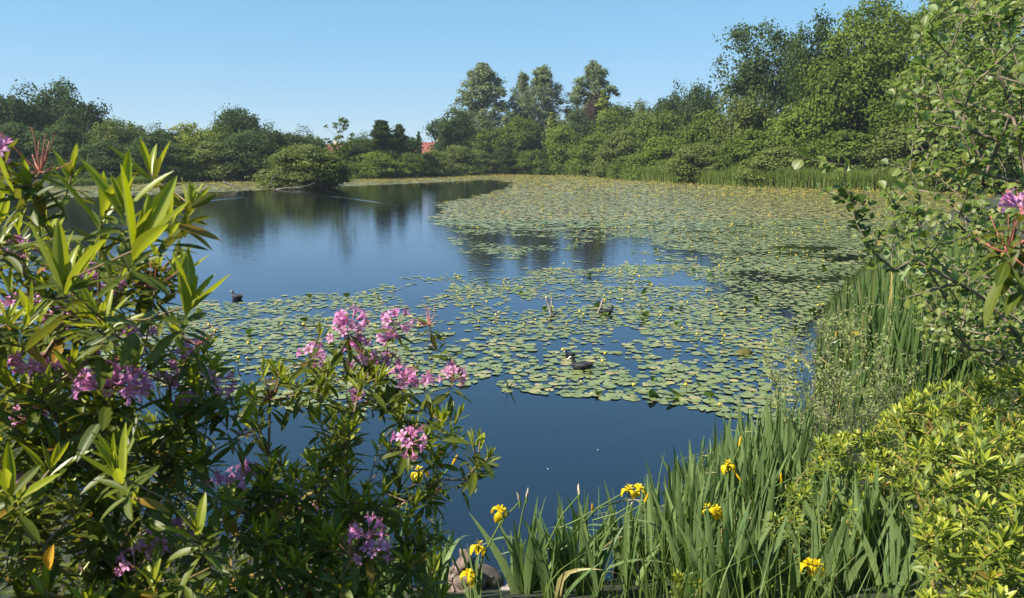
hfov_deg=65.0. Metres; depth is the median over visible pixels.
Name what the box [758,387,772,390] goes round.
lily pad
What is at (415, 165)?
shrub
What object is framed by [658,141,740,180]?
shrub
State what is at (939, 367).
yellow iris
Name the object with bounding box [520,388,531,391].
lily pad
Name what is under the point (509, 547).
yellow iris
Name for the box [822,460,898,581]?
yellow iris
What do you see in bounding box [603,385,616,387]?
lily pad
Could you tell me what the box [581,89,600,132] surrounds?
broadleaf tree
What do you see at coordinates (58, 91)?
broadleaf tree
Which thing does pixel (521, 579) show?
yellow iris
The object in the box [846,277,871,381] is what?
yellow iris
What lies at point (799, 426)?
yellow iris
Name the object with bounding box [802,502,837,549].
yellow iris
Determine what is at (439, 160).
shrub
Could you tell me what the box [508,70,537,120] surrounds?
poplar tree
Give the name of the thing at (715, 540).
yellow iris
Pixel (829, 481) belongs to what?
yellow iris
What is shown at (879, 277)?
yellow iris
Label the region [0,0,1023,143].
sky
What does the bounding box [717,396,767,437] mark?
yellow iris
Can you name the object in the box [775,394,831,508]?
yellow iris
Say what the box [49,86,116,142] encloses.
broadleaf tree
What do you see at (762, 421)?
yellow iris
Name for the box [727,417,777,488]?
yellow iris
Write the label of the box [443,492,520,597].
yellow iris
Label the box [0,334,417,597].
rhododendron bush
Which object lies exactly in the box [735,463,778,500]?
yellow iris
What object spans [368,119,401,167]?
pine tree
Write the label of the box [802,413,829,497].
yellow iris
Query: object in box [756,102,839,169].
shrub
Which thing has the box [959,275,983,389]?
yellow iris
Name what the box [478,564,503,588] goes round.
rock
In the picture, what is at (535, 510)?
yellow iris
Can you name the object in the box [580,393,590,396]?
lily pad
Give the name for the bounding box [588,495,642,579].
yellow iris
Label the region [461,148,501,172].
shrub
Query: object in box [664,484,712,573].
yellow iris
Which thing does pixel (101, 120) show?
broadleaf tree
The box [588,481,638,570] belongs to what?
yellow iris
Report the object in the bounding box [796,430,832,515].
yellow iris
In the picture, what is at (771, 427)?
yellow iris
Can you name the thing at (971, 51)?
broadleaf tree
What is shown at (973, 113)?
broadleaf tree
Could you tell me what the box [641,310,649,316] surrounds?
curled lily leaf
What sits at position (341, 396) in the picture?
lily pad
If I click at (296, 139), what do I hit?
broadleaf tree
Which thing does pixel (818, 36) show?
broadleaf tree
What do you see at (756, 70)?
broadleaf tree
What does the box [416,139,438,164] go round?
house
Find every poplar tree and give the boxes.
[437,62,527,139]
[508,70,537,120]
[513,64,569,155]
[560,60,624,125]
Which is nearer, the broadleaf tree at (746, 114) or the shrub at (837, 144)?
the shrub at (837, 144)
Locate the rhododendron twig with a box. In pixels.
[962,188,1023,327]
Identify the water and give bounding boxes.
[0,174,996,587]
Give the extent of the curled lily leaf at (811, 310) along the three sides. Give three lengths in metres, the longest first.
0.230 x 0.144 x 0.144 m
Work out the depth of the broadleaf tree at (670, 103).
183.73 m
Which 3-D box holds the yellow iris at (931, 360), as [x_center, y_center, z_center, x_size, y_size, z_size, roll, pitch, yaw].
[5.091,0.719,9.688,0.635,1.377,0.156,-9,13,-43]
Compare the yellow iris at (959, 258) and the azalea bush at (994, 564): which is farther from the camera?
the yellow iris at (959, 258)
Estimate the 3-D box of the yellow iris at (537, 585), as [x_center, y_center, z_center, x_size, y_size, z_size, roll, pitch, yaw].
[0.260,1.884,6.168,0.693,0.921,0.305,-5,11,-27]
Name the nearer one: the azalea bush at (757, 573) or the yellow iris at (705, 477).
the azalea bush at (757, 573)
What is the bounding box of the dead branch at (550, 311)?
[545,296,560,315]
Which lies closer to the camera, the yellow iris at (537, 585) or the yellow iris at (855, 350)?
the yellow iris at (537, 585)
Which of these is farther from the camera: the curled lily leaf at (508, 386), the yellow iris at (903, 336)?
the curled lily leaf at (508, 386)
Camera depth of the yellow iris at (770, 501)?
5.99 m
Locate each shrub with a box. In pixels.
[0,121,55,178]
[16,120,99,178]
[57,140,146,179]
[107,133,188,177]
[149,143,218,178]
[181,140,255,179]
[202,129,284,179]
[340,160,361,175]
[345,151,411,178]
[391,151,434,177]
[421,149,466,176]
[443,142,486,175]
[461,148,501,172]
[490,146,519,173]
[510,148,553,174]
[563,132,612,174]
[584,125,647,175]
[606,155,647,176]
[619,134,685,178]
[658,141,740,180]
[671,106,730,165]
[707,128,790,172]
[732,145,814,182]
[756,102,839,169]
[756,307,915,445]
[784,127,885,175]
[832,285,939,419]
[850,120,960,177]
[921,108,1020,193]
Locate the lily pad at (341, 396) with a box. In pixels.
[334,394,345,398]
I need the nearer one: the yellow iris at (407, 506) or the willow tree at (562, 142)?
the yellow iris at (407, 506)
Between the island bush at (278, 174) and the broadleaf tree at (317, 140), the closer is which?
the island bush at (278, 174)
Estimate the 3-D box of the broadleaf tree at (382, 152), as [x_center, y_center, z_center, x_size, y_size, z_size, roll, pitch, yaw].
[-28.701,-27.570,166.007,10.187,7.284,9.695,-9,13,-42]
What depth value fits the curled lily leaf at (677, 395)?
11.98 m
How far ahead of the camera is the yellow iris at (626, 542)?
5.89 m
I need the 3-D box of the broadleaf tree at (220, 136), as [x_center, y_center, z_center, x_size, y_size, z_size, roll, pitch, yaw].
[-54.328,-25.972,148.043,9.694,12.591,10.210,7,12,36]
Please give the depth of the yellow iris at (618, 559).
6.35 m
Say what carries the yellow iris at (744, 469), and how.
on the ground at (494, 593)
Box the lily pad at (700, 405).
[695,404,707,407]
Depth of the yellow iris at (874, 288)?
13.72 m
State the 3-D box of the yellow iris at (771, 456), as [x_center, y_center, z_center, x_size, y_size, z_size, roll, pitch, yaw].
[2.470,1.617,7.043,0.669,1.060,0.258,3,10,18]
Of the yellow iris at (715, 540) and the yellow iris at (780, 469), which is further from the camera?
the yellow iris at (780, 469)
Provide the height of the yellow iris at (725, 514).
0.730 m
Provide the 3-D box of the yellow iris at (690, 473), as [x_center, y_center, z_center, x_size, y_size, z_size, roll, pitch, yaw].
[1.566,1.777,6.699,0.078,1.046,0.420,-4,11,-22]
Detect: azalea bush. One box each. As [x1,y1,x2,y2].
[669,569,706,597]
[748,555,814,597]
[764,407,940,568]
[884,363,1023,590]
[899,409,1023,597]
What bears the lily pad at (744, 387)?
on the water
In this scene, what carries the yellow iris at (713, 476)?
on the ground at (494, 593)
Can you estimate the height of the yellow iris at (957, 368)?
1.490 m
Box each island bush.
[244,143,351,187]
[255,163,320,188]
[299,155,357,187]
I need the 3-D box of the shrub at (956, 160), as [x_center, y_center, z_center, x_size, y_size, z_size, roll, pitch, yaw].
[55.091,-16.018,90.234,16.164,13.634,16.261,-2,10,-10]
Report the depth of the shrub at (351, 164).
157.35 m
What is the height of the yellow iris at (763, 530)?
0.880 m
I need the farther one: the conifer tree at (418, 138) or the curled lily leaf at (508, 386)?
the conifer tree at (418, 138)
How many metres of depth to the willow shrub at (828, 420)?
7.95 m
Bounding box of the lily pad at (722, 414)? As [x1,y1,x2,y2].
[716,412,728,415]
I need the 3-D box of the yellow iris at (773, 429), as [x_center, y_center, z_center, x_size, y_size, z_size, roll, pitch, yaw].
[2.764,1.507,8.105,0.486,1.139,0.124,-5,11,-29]
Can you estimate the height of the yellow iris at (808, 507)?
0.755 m
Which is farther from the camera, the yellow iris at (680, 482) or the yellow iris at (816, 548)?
the yellow iris at (680, 482)
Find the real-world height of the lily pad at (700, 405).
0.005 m
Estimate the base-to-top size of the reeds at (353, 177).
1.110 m
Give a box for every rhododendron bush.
[0,127,302,597]
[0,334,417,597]
[219,304,499,597]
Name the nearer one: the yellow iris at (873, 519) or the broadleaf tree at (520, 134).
the yellow iris at (873, 519)
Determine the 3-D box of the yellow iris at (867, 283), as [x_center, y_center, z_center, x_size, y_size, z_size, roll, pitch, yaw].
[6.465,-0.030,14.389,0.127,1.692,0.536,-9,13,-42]
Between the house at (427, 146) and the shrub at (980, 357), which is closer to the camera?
the shrub at (980, 357)
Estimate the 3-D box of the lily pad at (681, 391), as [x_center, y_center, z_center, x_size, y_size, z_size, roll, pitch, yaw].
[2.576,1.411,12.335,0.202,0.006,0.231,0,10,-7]
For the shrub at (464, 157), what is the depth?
190.21 m
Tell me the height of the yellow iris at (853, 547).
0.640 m
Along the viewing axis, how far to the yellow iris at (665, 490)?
7.15 m
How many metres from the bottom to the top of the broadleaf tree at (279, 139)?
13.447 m
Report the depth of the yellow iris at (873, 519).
5.39 m
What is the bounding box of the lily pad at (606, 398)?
[599,396,610,400]
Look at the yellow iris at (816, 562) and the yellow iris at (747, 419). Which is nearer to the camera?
the yellow iris at (816, 562)
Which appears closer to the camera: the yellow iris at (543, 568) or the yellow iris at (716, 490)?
the yellow iris at (543, 568)
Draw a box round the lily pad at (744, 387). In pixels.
[739,386,750,389]
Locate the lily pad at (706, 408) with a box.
[699,407,711,410]
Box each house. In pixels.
[327,141,343,152]
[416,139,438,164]
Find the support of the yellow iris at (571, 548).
on the ground at (494, 593)
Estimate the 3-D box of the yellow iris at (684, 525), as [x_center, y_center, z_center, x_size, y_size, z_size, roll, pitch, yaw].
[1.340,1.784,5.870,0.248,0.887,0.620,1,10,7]
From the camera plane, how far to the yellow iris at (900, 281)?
13.72 m
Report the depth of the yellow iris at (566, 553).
6.40 m
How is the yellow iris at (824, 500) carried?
on the ground at (494, 593)
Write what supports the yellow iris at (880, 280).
on the ground at (494, 593)
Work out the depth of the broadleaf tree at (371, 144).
165.60 m
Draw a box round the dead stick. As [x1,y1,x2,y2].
[597,298,603,313]
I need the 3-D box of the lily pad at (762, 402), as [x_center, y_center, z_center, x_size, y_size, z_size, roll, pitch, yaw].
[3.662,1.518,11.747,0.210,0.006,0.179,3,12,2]
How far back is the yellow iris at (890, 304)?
12.24 m
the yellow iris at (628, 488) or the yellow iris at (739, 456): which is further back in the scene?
the yellow iris at (739, 456)
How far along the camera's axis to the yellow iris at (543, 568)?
5.80 m
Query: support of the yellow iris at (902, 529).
on the ground at (494, 593)
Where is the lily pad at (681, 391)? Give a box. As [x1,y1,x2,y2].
[674,389,686,392]
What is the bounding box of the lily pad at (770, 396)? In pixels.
[759,394,773,398]
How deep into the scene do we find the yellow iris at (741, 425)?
7.70 m
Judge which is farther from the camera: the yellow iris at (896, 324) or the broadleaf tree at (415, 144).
the broadleaf tree at (415, 144)
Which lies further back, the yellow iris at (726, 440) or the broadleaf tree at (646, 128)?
the broadleaf tree at (646, 128)
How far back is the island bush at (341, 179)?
103.99 m
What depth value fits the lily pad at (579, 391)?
12.32 m
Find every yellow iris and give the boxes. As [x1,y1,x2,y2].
[376,528,452,595]
[378,454,457,597]
[386,528,407,593]
[409,519,453,593]
[421,519,469,594]
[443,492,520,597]
[469,513,544,593]
[473,497,545,559]
[494,514,566,568]
[498,483,593,590]
[498,488,528,574]
[522,505,601,585]
[527,525,632,597]
[528,513,572,590]
[535,513,598,594]
[537,508,580,561]
[538,483,645,570]
[541,516,612,593]
[545,487,648,583]
[547,490,615,582]
[550,509,608,540]
[554,491,613,549]
[562,519,643,594]
[576,523,673,596]
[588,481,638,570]
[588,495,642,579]
[594,482,658,554]
[598,508,666,585]
[604,498,646,568]
[612,486,684,589]
[615,488,684,552]
[621,487,643,596]
[625,491,711,511]
[637,498,669,544]
[639,465,682,530]
[640,458,696,523]
[640,507,647,562]
[642,460,698,517]
[643,452,664,532]
[644,482,677,579]
[645,475,684,578]
[646,528,735,597]
[649,454,723,583]
[660,449,718,503]
[662,462,703,497]
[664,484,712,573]
[666,513,715,586]
[668,464,692,529]
[668,467,692,532]
[668,479,715,570]
[673,404,732,465]
[674,447,701,493]
[674,488,760,597]
[675,453,719,505]
[676,449,750,494]
[678,444,739,499]
[680,451,686,477]
[683,436,752,491]
[683,488,701,568]
[684,418,738,463]
[686,438,712,485]
[688,451,719,508]
[689,487,720,539]
[689,503,738,544]
[690,530,712,597]
[692,436,796,544]
[695,499,774,594]
[696,515,792,597]
[698,470,723,522]
[698,519,706,586]
[699,452,776,514]
[702,515,754,574]
[703,435,708,468]
[703,498,749,538]
[707,440,716,470]
[708,446,779,491]
[712,454,778,528]
[714,469,806,575]
[715,443,727,521]
[715,450,764,507]
[716,477,758,597]
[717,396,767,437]
[720,433,742,529]
[720,514,762,597]
[723,414,749,458]
[724,502,757,597]
[726,423,754,497]
[726,429,798,471]
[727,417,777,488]
[730,428,769,494]
[730,433,785,527]
[732,415,798,448]
[734,489,770,578]
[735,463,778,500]
[736,394,761,454]
[737,403,779,461]
[737,424,799,535]
[738,404,816,443]
[738,498,774,565]
[740,422,809,518]
[741,409,764,454]
[744,480,803,560]
[745,417,750,446]
[747,382,816,456]
[748,425,788,488]
[750,474,816,558]
[754,415,777,486]
[757,425,819,494]
[759,391,780,451]
[764,394,798,442]
[764,414,775,433]
[765,433,796,496]
[766,470,810,568]
[768,396,788,457]
[773,426,792,483]
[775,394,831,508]
[776,401,806,456]
[777,522,827,597]
[780,480,819,539]
[780,499,848,596]
[787,336,893,414]
[793,397,833,473]
[794,482,853,542]
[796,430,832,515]
[797,467,836,545]
[797,495,862,559]
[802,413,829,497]
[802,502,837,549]
[808,478,901,542]
[813,318,838,406]
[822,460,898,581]
[822,462,850,538]
[823,458,853,508]
[826,293,847,375]
[826,478,839,534]
[828,456,876,516]
[832,286,857,378]
[832,494,882,515]
[834,280,854,365]
[834,292,870,388]
[835,331,876,419]
[836,473,884,530]
[838,497,871,594]
[843,289,889,360]
[845,499,917,597]
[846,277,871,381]
[846,281,868,314]
[849,276,890,360]
[849,488,919,574]
[851,278,861,386]
[852,260,871,322]
[852,471,910,578]
[853,462,900,582]
[859,277,886,368]
[862,256,888,311]
[864,246,893,325]
[865,234,905,278]
[866,290,889,402]
[869,280,895,326]
[870,282,889,316]
[870,301,890,377]
[872,481,968,579]
[873,256,886,307]
[875,295,906,392]
[877,265,893,298]
[878,273,910,368]
[880,251,901,317]
[880,257,900,301]
[882,254,904,342]
[884,271,893,308]
[887,307,920,383]
[889,298,918,380]
[892,304,930,398]
[893,246,901,292]
[895,273,912,337]
[902,281,917,388]
[904,254,931,354]
[905,272,936,376]
[917,296,937,390]
[925,342,942,403]
[932,300,943,381]
[932,343,952,385]
[941,297,973,391]
[946,244,971,263]
[950,288,975,391]
[955,239,974,281]
[958,237,968,266]
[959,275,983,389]
[961,248,979,267]
[963,252,1011,369]
[974,265,1021,393]
[979,264,989,314]
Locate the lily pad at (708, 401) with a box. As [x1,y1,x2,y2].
[702,399,715,402]
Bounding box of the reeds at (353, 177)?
[348,175,364,178]
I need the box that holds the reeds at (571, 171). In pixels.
[482,164,620,178]
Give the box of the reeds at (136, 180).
[46,174,254,185]
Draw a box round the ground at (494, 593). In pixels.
[0,173,1023,597]
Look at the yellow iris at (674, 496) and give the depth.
6.32 m
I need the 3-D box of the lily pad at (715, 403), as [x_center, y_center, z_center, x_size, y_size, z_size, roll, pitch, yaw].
[2.960,1.521,11.708,0.229,0.006,0.199,-3,10,-10]
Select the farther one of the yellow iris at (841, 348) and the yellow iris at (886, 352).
the yellow iris at (841, 348)
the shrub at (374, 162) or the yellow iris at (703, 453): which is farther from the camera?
the shrub at (374, 162)
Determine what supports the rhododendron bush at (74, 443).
on the ground at (494, 593)
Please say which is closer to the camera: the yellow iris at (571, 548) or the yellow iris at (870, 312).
the yellow iris at (571, 548)
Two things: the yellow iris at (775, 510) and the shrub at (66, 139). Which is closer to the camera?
the yellow iris at (775, 510)
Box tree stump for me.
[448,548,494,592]
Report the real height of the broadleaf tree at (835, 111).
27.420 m
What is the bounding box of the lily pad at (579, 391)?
[570,390,583,392]
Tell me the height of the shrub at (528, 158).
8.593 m
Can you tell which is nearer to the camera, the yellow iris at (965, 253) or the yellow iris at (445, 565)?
the yellow iris at (445, 565)
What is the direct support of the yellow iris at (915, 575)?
on the ground at (494, 593)
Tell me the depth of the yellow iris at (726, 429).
8.80 m
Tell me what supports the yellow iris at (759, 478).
on the ground at (494, 593)
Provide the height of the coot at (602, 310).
0.240 m
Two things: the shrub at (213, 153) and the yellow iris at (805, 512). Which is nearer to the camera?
the yellow iris at (805, 512)
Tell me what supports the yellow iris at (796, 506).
on the ground at (494, 593)
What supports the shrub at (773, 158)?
on the ground at (494, 593)
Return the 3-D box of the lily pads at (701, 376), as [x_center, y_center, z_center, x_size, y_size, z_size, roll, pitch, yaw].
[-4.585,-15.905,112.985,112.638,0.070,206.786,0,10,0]
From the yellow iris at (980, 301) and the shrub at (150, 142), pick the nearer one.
the yellow iris at (980, 301)
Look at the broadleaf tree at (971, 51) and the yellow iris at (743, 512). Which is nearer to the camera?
the yellow iris at (743, 512)
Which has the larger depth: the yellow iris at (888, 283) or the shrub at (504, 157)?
the shrub at (504, 157)
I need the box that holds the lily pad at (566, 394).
[560,393,573,396]
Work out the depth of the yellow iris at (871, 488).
5.77 m
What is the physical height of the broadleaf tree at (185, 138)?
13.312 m
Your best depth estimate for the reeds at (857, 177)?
105.54 m
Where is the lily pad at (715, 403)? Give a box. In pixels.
[709,401,722,405]
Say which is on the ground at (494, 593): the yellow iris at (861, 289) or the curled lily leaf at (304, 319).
the yellow iris at (861, 289)
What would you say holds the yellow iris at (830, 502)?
on the ground at (494, 593)
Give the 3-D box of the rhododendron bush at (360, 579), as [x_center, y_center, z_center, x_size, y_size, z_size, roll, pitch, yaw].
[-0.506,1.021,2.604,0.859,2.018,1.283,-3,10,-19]
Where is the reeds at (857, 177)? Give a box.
[618,163,1015,191]
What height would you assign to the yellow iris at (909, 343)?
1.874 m
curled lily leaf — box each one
[245,328,253,333]
[300,317,309,321]
[505,377,514,388]
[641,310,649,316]
[647,389,659,397]
[665,387,685,398]
[704,391,714,397]
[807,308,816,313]
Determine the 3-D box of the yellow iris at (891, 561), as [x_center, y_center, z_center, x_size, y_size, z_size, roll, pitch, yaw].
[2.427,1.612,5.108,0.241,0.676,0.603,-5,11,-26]
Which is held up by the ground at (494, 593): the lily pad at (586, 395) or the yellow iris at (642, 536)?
the yellow iris at (642, 536)
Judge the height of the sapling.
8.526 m
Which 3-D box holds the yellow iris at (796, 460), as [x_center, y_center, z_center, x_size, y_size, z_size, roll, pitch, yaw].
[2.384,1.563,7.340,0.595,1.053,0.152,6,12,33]
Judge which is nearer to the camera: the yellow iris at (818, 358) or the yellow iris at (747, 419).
the yellow iris at (747, 419)
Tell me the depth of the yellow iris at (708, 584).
5.17 m
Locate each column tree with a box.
[545,112,557,158]
[594,89,610,130]
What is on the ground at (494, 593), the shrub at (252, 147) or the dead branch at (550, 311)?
the shrub at (252, 147)
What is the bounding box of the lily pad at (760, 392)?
[753,390,765,394]
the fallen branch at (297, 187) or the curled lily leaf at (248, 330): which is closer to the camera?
the curled lily leaf at (248, 330)
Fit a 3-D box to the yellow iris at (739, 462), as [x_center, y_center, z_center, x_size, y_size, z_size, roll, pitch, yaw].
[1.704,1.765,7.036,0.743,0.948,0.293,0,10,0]
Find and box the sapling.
[324,116,358,162]
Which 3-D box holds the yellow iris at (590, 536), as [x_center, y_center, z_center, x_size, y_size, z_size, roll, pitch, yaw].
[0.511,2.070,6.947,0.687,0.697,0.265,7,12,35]
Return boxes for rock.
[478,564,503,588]
[500,584,509,589]
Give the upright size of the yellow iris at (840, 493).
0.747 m
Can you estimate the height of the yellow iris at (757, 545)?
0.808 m
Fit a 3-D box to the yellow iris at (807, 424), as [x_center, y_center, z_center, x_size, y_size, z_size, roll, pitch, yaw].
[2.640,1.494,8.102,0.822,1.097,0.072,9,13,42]
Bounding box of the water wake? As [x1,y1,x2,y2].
[282,193,396,205]
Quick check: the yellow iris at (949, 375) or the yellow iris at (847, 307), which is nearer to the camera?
the yellow iris at (949, 375)
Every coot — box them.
[230,290,242,298]
[564,350,575,356]
[567,356,593,369]
[598,305,615,313]
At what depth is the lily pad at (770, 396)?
12.04 m
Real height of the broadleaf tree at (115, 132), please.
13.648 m
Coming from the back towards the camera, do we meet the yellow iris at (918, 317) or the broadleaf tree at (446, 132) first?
the broadleaf tree at (446, 132)
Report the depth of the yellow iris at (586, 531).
6.50 m
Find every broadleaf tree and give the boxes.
[0,79,54,156]
[25,102,55,119]
[27,75,82,130]
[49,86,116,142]
[83,116,154,163]
[95,113,111,124]
[145,120,180,145]
[164,121,223,149]
[190,123,232,145]
[208,103,264,137]
[236,119,291,158]
[278,124,320,147]
[302,133,330,151]
[336,135,373,171]
[347,129,376,151]
[363,149,396,169]
[373,127,426,155]
[422,107,479,152]
[464,117,512,162]
[493,114,547,163]
[565,107,596,140]
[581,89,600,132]
[584,102,640,139]
[622,98,656,141]
[626,108,690,148]
[652,77,685,126]
[676,78,723,128]
[705,16,803,118]
[706,79,778,153]
[768,3,853,115]
[776,30,810,113]
[785,0,966,139]
[800,30,894,141]
[840,62,950,160]
[879,0,1023,156]
[928,33,1023,178]
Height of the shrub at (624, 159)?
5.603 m
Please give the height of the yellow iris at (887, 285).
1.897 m
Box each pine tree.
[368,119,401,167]
[392,124,416,166]
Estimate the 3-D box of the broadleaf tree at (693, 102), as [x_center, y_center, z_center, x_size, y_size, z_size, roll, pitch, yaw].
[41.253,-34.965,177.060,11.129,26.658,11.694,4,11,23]
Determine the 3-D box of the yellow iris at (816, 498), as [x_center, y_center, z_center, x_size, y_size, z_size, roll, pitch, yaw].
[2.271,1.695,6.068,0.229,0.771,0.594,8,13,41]
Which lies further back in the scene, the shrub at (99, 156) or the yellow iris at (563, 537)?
the shrub at (99, 156)
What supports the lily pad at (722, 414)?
on the water
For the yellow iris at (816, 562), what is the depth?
5.24 m
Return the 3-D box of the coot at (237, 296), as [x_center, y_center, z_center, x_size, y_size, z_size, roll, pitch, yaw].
[-7.073,-0.097,20.684,0.254,0.240,0.390,-6,12,-33]
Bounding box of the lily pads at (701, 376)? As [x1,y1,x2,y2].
[49,174,994,415]
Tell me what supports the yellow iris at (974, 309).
on the ground at (494, 593)
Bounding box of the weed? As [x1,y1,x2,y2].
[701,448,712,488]
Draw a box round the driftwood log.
[223,181,239,189]
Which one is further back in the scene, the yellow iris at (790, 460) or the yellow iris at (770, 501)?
the yellow iris at (790, 460)
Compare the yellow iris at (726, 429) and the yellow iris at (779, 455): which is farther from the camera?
the yellow iris at (726, 429)
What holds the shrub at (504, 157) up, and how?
on the ground at (494, 593)
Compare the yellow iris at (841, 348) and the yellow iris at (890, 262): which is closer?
the yellow iris at (841, 348)
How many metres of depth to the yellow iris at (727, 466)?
6.16 m
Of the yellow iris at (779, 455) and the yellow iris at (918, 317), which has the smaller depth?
the yellow iris at (779, 455)
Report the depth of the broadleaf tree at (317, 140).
161.72 m
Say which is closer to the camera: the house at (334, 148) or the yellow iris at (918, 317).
the yellow iris at (918, 317)
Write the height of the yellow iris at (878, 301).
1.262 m
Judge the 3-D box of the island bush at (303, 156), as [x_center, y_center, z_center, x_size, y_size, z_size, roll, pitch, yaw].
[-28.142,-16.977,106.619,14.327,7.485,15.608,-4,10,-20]
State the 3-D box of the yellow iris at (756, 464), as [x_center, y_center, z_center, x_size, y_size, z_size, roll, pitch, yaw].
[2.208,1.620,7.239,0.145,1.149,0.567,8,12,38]
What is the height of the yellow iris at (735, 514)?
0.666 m
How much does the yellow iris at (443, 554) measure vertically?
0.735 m
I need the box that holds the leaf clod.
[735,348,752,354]
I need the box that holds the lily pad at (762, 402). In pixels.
[756,401,768,404]
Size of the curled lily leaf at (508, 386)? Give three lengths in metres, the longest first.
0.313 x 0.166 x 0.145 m
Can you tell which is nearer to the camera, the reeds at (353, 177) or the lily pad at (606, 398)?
the lily pad at (606, 398)
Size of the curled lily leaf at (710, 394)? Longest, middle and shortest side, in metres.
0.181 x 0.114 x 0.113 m
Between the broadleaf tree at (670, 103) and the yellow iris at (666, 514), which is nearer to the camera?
the yellow iris at (666, 514)
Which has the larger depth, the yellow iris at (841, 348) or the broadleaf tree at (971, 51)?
the broadleaf tree at (971, 51)
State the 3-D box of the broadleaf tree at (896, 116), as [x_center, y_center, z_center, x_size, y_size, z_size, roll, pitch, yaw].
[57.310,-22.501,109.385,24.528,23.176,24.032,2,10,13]
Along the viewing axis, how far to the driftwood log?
98.53 m
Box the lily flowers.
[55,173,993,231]
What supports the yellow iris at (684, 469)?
on the ground at (494, 593)
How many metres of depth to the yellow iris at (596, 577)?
5.88 m
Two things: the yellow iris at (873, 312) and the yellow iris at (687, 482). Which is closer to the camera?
the yellow iris at (687, 482)
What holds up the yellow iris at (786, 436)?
on the ground at (494, 593)
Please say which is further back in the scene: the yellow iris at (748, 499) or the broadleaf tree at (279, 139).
the broadleaf tree at (279, 139)
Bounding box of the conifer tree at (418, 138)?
[416,131,421,154]
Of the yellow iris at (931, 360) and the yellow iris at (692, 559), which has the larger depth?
the yellow iris at (931, 360)
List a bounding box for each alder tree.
[792,0,1023,366]
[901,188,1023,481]
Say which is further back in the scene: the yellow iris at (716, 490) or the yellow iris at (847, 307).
the yellow iris at (847, 307)
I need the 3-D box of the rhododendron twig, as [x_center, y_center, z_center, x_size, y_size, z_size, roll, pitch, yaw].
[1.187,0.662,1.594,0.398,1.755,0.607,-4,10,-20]
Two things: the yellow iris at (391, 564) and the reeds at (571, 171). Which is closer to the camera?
the yellow iris at (391, 564)
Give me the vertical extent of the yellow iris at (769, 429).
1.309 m
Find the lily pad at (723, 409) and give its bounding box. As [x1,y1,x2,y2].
[716,408,729,411]
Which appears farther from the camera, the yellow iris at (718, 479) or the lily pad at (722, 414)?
the lily pad at (722, 414)
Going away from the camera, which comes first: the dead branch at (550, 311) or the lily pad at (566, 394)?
the lily pad at (566, 394)
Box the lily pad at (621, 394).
[613,393,625,396]
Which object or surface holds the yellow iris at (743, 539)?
on the ground at (494, 593)
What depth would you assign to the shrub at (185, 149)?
133.61 m
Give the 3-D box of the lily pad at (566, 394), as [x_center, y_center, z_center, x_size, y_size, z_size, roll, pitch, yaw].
[0.838,1.450,12.150,0.217,0.003,0.190,-2,10,-12]
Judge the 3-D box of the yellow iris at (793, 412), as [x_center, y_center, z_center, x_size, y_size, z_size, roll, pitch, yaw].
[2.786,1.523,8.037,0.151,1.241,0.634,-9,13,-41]
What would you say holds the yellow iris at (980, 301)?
on the ground at (494, 593)
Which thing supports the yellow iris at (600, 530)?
on the ground at (494, 593)
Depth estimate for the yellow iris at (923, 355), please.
10.17 m
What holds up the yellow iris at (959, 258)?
on the ground at (494, 593)
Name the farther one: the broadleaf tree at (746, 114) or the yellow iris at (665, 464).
the broadleaf tree at (746, 114)
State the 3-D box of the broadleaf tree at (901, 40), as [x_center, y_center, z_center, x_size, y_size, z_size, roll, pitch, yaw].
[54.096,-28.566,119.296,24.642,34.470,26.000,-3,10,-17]
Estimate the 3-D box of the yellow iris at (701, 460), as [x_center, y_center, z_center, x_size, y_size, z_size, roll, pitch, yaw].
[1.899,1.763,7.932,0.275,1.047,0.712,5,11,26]
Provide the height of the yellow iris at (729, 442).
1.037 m
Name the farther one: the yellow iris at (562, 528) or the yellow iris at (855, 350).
the yellow iris at (855, 350)
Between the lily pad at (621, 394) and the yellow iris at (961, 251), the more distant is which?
the yellow iris at (961, 251)
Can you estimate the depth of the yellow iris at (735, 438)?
8.12 m
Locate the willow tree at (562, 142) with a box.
[529,122,585,172]
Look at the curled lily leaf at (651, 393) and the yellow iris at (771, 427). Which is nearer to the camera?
the yellow iris at (771, 427)
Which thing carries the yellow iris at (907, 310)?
on the ground at (494, 593)
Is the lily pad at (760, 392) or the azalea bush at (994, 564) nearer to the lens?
the azalea bush at (994, 564)
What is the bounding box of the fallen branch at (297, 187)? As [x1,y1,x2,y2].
[280,182,315,188]
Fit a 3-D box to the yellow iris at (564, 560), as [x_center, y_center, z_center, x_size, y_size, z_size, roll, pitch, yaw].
[0.694,1.945,6.320,0.627,0.896,0.681,6,11,31]
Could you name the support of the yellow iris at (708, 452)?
on the ground at (494, 593)
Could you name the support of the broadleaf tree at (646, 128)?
on the ground at (494, 593)
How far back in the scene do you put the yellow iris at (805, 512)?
6.09 m
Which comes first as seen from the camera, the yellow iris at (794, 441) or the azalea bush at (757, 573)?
the azalea bush at (757, 573)
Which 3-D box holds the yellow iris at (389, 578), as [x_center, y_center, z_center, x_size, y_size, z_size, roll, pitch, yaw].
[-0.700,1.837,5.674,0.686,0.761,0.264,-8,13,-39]

